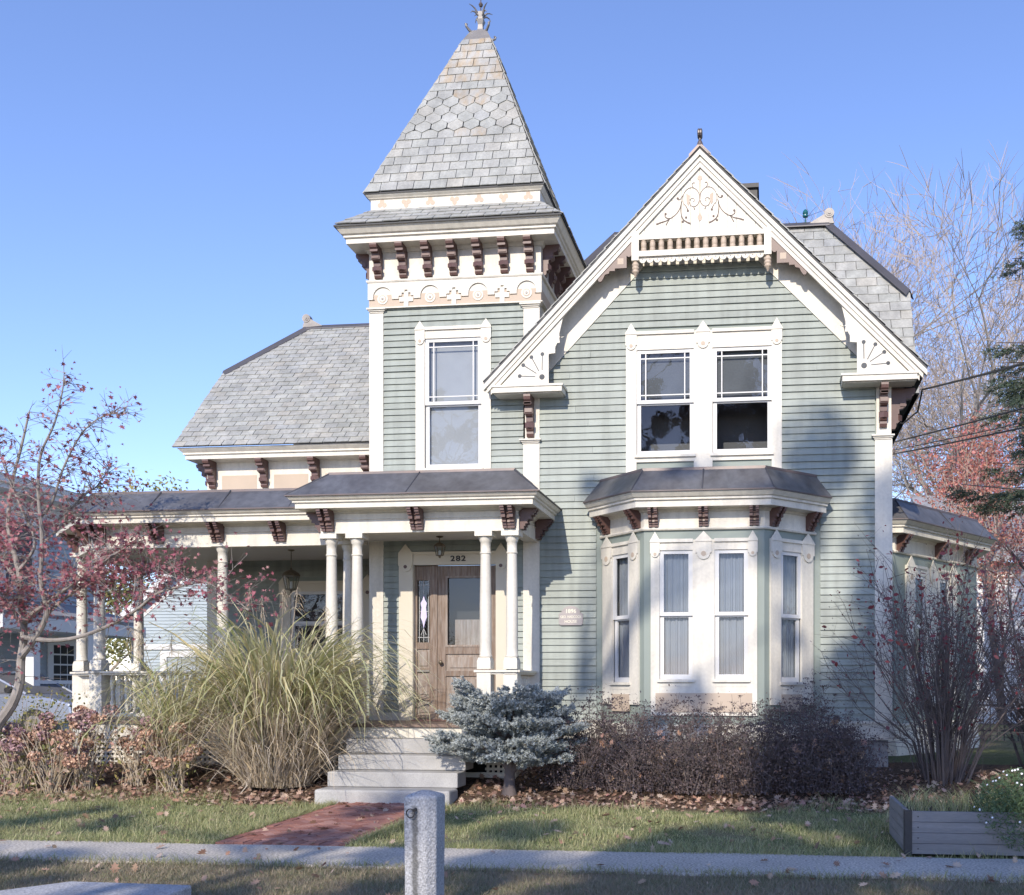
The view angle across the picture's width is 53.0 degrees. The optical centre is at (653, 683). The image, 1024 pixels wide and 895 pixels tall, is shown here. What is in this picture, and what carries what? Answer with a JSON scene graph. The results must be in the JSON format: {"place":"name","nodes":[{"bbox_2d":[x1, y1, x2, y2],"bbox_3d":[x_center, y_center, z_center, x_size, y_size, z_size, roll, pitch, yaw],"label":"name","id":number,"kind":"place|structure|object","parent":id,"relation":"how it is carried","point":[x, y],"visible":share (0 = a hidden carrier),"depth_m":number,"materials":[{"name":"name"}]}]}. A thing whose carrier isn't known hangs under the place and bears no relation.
{"place":"outdoors","nodes":[
{"label":"outdoors","id":0,"kind":"place"},
{"bbox_2d":[0,723,1023,894],"bbox_3d":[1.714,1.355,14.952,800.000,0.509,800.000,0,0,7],"label":"ground","id":1,"kind":"structure","parent":0,"point":[1004,759],"depth_m":11.69,"materials":[{"name":"brown soil"}]},
{"bbox_2d":[0,727,36,782],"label":"hydrangea","id":2,"kind":"object","parent":1,"relation":"on","point":[8,734],"visible":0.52,"depth_m":14.06,"materials":[{"name":"brown plant"}]},
{"bbox_2d":[0,712,74,792],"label":"hydrangea","id":3,"kind":"object","parent":1,"relation":"on","point":[8,745],"visible":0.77,"depth_m":13.77,"materials":[{"name":"brown plant"}]},
{"bbox_2d":[0,682,86,777],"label":"leafy bush","id":4,"kind":"object","parent":1,"relation":"on","point":[19,720],"visible":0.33,"depth_m":14.59,"materials":[{"name":"brown plant"}]},
{"bbox_2d":[0,721,108,796],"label":"hydrangea","id":5,"kind":"object","parent":1,"relation":"on","point":[59,764],"visible":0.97,"depth_m":13.60,"materials":[{"name":"brown plant"}]},
{"bbox_2d":[0,671,116,729],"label":"parked car","id":6,"kind":"object","parent":1,"relation":"on","point":[33,690],"visible":0.31,"depth_m":21.35,"materials":[{"name":"paint"}]},
{"bbox_2d":[0,472,145,737],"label":"neighbour house","id":7,"kind":"structure","parent":1,"relation":"on","point":[58,662],"depth_m":24.17,"materials":[{"name":"grey"}]},
{"bbox_2d":[0,515,37,592],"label":"window","id":8,"kind":"structure","parent":7,"relation":"in","point":[7,574],"depth_m":24.01,"materials":[{"name":"grey glass"}]},
{"bbox_2d":[47,636,78,689],"bbox_3d":[-14.751,-0.165,25.294,0.110,2.030,1.100,0,0,7],"label":"window","id":9,"kind":"structure","parent":7,"relation":"in","point":[62,657],"depth_m":25.17,"materials":[{"name":"white"}]},
{"bbox_2d":[16,705,140,790],"bbox_3d":[-7.851,0.870,13.853,1.542,1.167,1.187,0,0,7],"label":"hydrangea","id":10,"kind":"object","parent":1,"relation":"on","point":[89,716],"visible":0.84,"depth_m":13.87,"materials":[{"name":"brown plant"}]},
{"bbox_2d":[0,881,190,894],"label":"mounting block","id":11,"kind":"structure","parent":1,"relation":"on","point":[83,888],"depth_m":7.05,"materials":[{"name":"grey stone"}]},
{"bbox_2d":[104,565,154,677],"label":"yellowing tree","id":12,"kind":"object","parent":1,"relation":"on","point":[120,655],"visible":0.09,"depth_m":52.97,"materials":[{"name":"yellow plant"}]},
{"bbox_2d":[92,716,178,785],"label":"hydrangea","id":13,"kind":"object","parent":1,"relation":"on","point":[130,770],"visible":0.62,"depth_m":14.01,"materials":[{"name":"brown plant"}]},
{"bbox_2d":[79,464,198,581],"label":"yellowing tree","id":14,"kind":"object","parent":1,"relation":"on","point":[157,487],"visible":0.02,"depth_m":42.32,"materials":[{"name":"yellow plant"}]},
{"bbox_2d":[0,350,287,735],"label":"japanese maple","id":15,"kind":"object","parent":1,"relation":"on","point":[10,546],"visible":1,"depth_m":13.61,"materials":[{"name":"red plant"}]},
{"bbox_2d":[64,626,243,778],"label":"ornamental grass","id":16,"kind":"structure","parent":1,"relation":"on","point":[157,710],"depth_m":14.13,"materials":[{"name":"plant"}]},
{"bbox_2d":[118,574,206,712],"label":"carriage house","id":17,"kind":"structure","parent":1,"relation":"on","point":[160,615],"depth_m":36.21,"materials":[{"name":"white"}]},
{"bbox_2d":[124,722,209,792],"bbox_3d":[-6.525,0.990,13.644,1.185,0.969,0.741,0,0,0],"label":"hydrangea","id":18,"kind":"object","parent":1,"relation":"on","point":[187,756],"visible":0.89,"depth_m":13.62,"materials":[{"name":"brown plant"}]},
{"bbox_2d":[85,586,455,794],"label":"ornamental grass","id":19,"kind":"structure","parent":1,"relation":"on","point":[276,716],"depth_m":13.34,"materials":[{"name":"plant"}]},
{"bbox_2d":[215,802,403,845],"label":"brick path","id":20,"kind":"structure","parent":1,"relation":"on","point":[344,816],"depth_m":10.95,"materials":[{"name":"red brick"}]},
{"bbox_2d":[404,790,444,894],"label":"hitching post","id":21,"kind":"object","parent":1,"relation":"on","point":[424,827],"visible":1,"depth_m":6.78,"materials":[{"name":"stone"}]},
{"bbox_2d":[420,675,591,795],"bbox_3d":[-1.950,0.694,13.321,2.285,1.613,1.753,0,0,7],"label":"dwarf blue spruce","id":22,"kind":"object","parent":1,"relation":"on","point":[521,719],"visible":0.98,"depth_m":12.91,"materials":[{"name":"teal plant"}]},
{"bbox_2d":[0,761,1022,894],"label":"fallen leaves","id":23,"kind":"object","parent":1,"relation":"on","point":[284,797],"visible":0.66,"depth_m":12.83,"materials":[{"name":"brown plant"}]},
{"bbox_2d":[0,778,1023,858],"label":"lawn grass","id":24,"kind":"structure","parent":1,"relation":"on","point":[89,804],"depth_m":11.17,"materials":[{"name":"green plant"}]},
{"bbox_2d":[0,800,1023,883],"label":"edge grass","id":25,"kind":"structure","parent":1,"relation":"on","point":[400,822],"depth_m":9.32,"materials":[{"name":"green plant"}]},
{"bbox_2d":[49,0,996,804],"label":"victorian house","id":26,"kind":"structure","parent":1,"relation":"on","point":[653,438],"depth_m":15.18,"materials":[{"name":"wood"}]},
{"bbox_2d":[282,549,300,592],"bbox_3d":[-5.952,-1.842,16.586,0.297,0.716,0.297,0,0,7],"label":"hanging lantern","id":27,"kind":"object","parent":26,"relation":"hanging from","point":[290,572],"visible":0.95,"depth_m":16.54,"materials":[{"name":"brown metal"}]},
{"bbox_2d":[278,574,368,663],"bbox_3d":[-5.762,-1.141,18.242,1.752,1.581,0.765,0,0,7],"label":"window","id":28,"kind":"structure","parent":26,"relation":"in","point":[313,592],"depth_m":17.99,"materials":[{"name":"beige paint"}]},
{"bbox_2d":[410,719,446,720],"bbox_3d":[-3.182,0.547,15.272,0.900,0.019,0.360,0,0,7],"label":"doormat","id":29,"kind":"object","parent":26,"relation":"on","point":[428,720],"visible":0.49,"depth_m":15.14,"materials":[{"name":"brown fabric"}]},
{"bbox_2d":[434,536,445,557],"bbox_3d":[-3.192,-2.041,15.061,0.180,0.339,0.180,0,0,7],"label":"hanging lantern","id":30,"kind":"object","parent":26,"relation":"hanging from","point":[437,545],"visible":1,"depth_m":15.04,"materials":[{"name":"brown metal"}]},
{"bbox_2d":[414,318,490,469],"bbox_3d":[-3.068,-4.375,15.513,1.205,2.390,0.155,0,0,7],"label":"window","id":31,"kind":"structure","parent":26,"relation":"in","point":[453,363],"depth_m":15.55,"materials":[{"name":"white paint"}]},
{"bbox_2d":[438,565,495,718],"bbox_3d":[-2.859,-0.635,15.610,0.944,2.370,0.294,0,0,7],"label":"front door","id":32,"kind":"structure","parent":26,"relation":"in","point":[463,656],"depth_m":15.57,"materials":[{"name":"brown wood"}]},
{"bbox_2d":[559,606,582,624],"bbox_3d":[-1.254,-1.032,15.258,0.366,0.293,0.023,0,0,7],"label":"house plaque","id":33,"kind":"object","parent":26,"relation":"attached to","point":[570,615],"visible":1,"depth_m":15.25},
{"bbox_2d":[600,532,639,710],"bbox_3d":[-0.229,-0.895,15.054,0.885,2.590,0.765,0,0,51],"label":"window","id":34,"kind":"structure","parent":26,"relation":"in","point":[621,560],"depth_m":14.93,"materials":[{"name":"white paint"}]},
{"bbox_2d":[625,318,782,472],"bbox_3d":[0.773,-4.250,15.379,2.340,2.300,0.765,0,0,7],"label":"window","id":35,"kind":"structure","parent":26,"relation":"in","point":[703,396],"depth_m":15.09,"materials":[{"name":"white paint"}]},
{"bbox_2d":[650,530,757,715],"bbox_3d":[0.711,-0.857,14.367,1.530,2.615,0.179,0,0,7],"label":"window","id":36,"kind":"structure","parent":26,"relation":"in","point":[704,588],"depth_m":14.35,"materials":[{"name":"white paint"}]},
{"bbox_2d":[769,529,814,711],"bbox_3d":[1.781,-0.895,14.824,0.765,2.590,0.885,0,0,52],"label":"window","id":37,"kind":"structure","parent":26,"relation":"in","point":[790,561],"depth_m":14.65,"materials":[{"name":"white paint"}]},
{"bbox_2d":[905,556,957,707],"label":"window","id":38,"kind":"structure","parent":26,"relation":"in","point":[926,570],"depth_m":17.50,"materials":[{"name":"white paint"}]},
{"bbox_2d":[892,407,1023,442],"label":"overhead cable","id":39,"kind":"object","parent":26,"relation":"attached to","point":[963,424],"visible":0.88,"depth_m":11.45,"materials":[{"name":"black plastic"}]},
{"bbox_2d":[892,427,1023,454],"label":"overhead cable","id":40,"kind":"object","parent":26,"relation":"attached to","point":[962,440],"visible":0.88,"depth_m":11.45,"materials":[{"name":"black plastic"}]},
{"bbox_2d":[892,422,1023,450],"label":"overhead cable","id":41,"kind":"object","parent":26,"relation":"attached to","point":[962,435],"visible":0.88,"depth_m":11.50,"materials":[{"name":"black plastic"}]},
{"bbox_2d":[899,362,1023,423],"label":"overhead cable","id":42,"kind":"object","parent":26,"relation":"attached to","point":[986,373],"visible":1,"depth_m":12.10,"materials":[{"name":"black plastic"}]},
{"bbox_2d":[521,680,648,790],"bbox_3d":[-0.920,0.644,13.517,1.883,1.501,1.577,0,0,35],"label":"bare shrub","id":43,"kind":"object","parent":1,"relation":"on","point":[568,775],"visible":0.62,"depth_m":13.31,"materials":[{"name":"brown plant"}]},
{"bbox_2d":[554,691,706,794],"bbox_3d":[-0.283,0.744,13.316,2.046,1.320,1.519,0,0,7],"label":"bare shrub","id":44,"kind":"object","parent":1,"relation":"on","point":[622,771],"visible":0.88,"depth_m":13.13,"materials":[{"name":"brown plant"}]},
{"bbox_2d":[616,684,761,795],"bbox_3d":[0.487,0.707,13.161,2.043,1.423,1.711,0,0,7],"label":"bare shrub","id":45,"kind":"object","parent":1,"relation":"on","point":[688,783],"visible":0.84,"depth_m":12.96,"materials":[{"name":"brown plant"}]},
{"bbox_2d":[667,691,827,795],"bbox_3d":[1.177,0.751,13.134,2.142,1.326,1.605,0,0,7],"label":"bare shrub","id":46,"kind":"object","parent":1,"relation":"on","point":[746,782],"visible":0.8,"depth_m":12.87,"materials":[{"name":"brown plant"}]},
{"bbox_2d":[719,672,893,792],"bbox_3d":[1.965,0.595,13.087,2.224,1.578,1.496,0,0,7],"label":"bare shrub","id":47,"kind":"object","parent":1,"relation":"on","point":[803,714],"visible":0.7,"depth_m":12.97,"materials":[{"name":"brown plant"}]},
{"bbox_2d":[772,700,902,795],"bbox_3d":[2.299,0.810,13.017,1.787,1.192,1.343,0,0,7],"label":"bare shrub","id":48,"kind":"object","parent":1,"relation":"on","point":[842,776],"visible":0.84,"depth_m":12.82,"materials":[{"name":"brown plant"}]},
{"bbox_2d":[769,155,1023,496],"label":"bare tree","id":49,"kind":"object","parent":1,"relation":"on","point":[894,267],"visible":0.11,"depth_m":42.46,"materials":[{"name":"brown plant"}]},
{"bbox_2d":[801,196,1023,562],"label":"bare tree","id":50,"kind":"object","parent":1,"relation":"on","point":[912,429],"visible":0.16,"depth_m":43.12,"materials":[{"name":"brown plant"}]},
{"bbox_2d":[814,512,1023,785],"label":"red leaved bush","id":51,"kind":"object","parent":1,"relation":"on","point":[939,714],"visible":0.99,"depth_m":13.20,"materials":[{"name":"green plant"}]},
{"bbox_2d":[862,140,1023,501],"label":"bare tree","id":52,"kind":"object","parent":1,"relation":"on","point":[976,405],"visible":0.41,"depth_m":35.09,"materials":[{"name":"brown plant"}]},
{"bbox_2d":[889,796,1023,855],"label":"planter box","id":53,"kind":"object","parent":1,"relation":"on","point":[911,832],"visible":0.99,"depth_m":9.30,"materials":[{"name":"grey wood"}]},
{"bbox_2d":[878,782,1023,824],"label":"planter weeds","id":54,"kind":"object","parent":53,"relation":"in","point":[964,806],"visible":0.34,"depth_m":10.01,"materials":[{"name":"green plant"}]},
{"bbox_2d":[892,278,1023,562],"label":"bare tree","id":55,"kind":"object","parent":1,"relation":"on","point":[924,481],"visible":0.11,"depth_m":47.48,"materials":[{"name":"brown plant"}]},
{"bbox_2d":[893,402,1023,724],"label":"red tree","id":56,"kind":"object","parent":1,"relation":"on","point":[965,446],"visible":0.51,"depth_m":29.41,"materials":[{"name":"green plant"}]},
{"bbox_2d":[897,435,1023,668],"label":"red tree","id":57,"kind":"object","parent":1,"relation":"on","point":[1017,559],"visible":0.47,"depth_m":25.16,"materials":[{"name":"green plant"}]},
{"bbox_2d":[911,495,1023,722],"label":"white house","id":58,"kind":"structure","parent":1,"relation":"on","point":[921,499],"depth_m":30.08,"materials":[{"name":"grey"}]},
{"bbox_2d":[923,569,1023,765],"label":"red leaved bush","id":59,"kind":"object","parent":1,"relation":"on","point":[1016,719],"visible":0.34,"depth_m":14.80,"materials":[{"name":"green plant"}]},
{"bbox_2d":[942,218,1023,521],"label":"spruce tree","id":60,"kind":"object","parent":1,"relation":"on","point":[1014,398],"visible":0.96,"depth_m":15.66,"materials":[{"name":"plant"}]},
{"bbox_2d":[969,767,1023,851],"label":"daisy plant","id":61,"kind":"object","parent":1,"relation":"on","point":[1014,800],"visible":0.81,"depth_m":9.25,"materials":[{"name":"green plant"}]},
{"bbox_2d":[980,698,1022,740],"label":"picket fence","id":62,"kind":"object","parent":1,"relation":"on","point":[997,721],"visible":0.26,"depth_m":20.84,"materials":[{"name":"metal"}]},
{"bbox_2d":[0,839,1023,882],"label":"sidewalk","id":63,"kind":"structure","parent":0,"point":[695,861],"depth_m":9.13,"materials":[{"name":"grey concrete"}]},
{"bbox_2d":[0,855,1023,894],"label":"verge grass","id":64,"kind":"structure","parent":0,"point":[21,867],"depth_m":8.12,"materials":[{"name":"green plant"}]},
{"bbox_2d":[0,0,1023,680],"label":"sky","id":65,"kind":"structure","parent":0,"point":[177,176],"materials":[{"name":"blue"}]}
]}

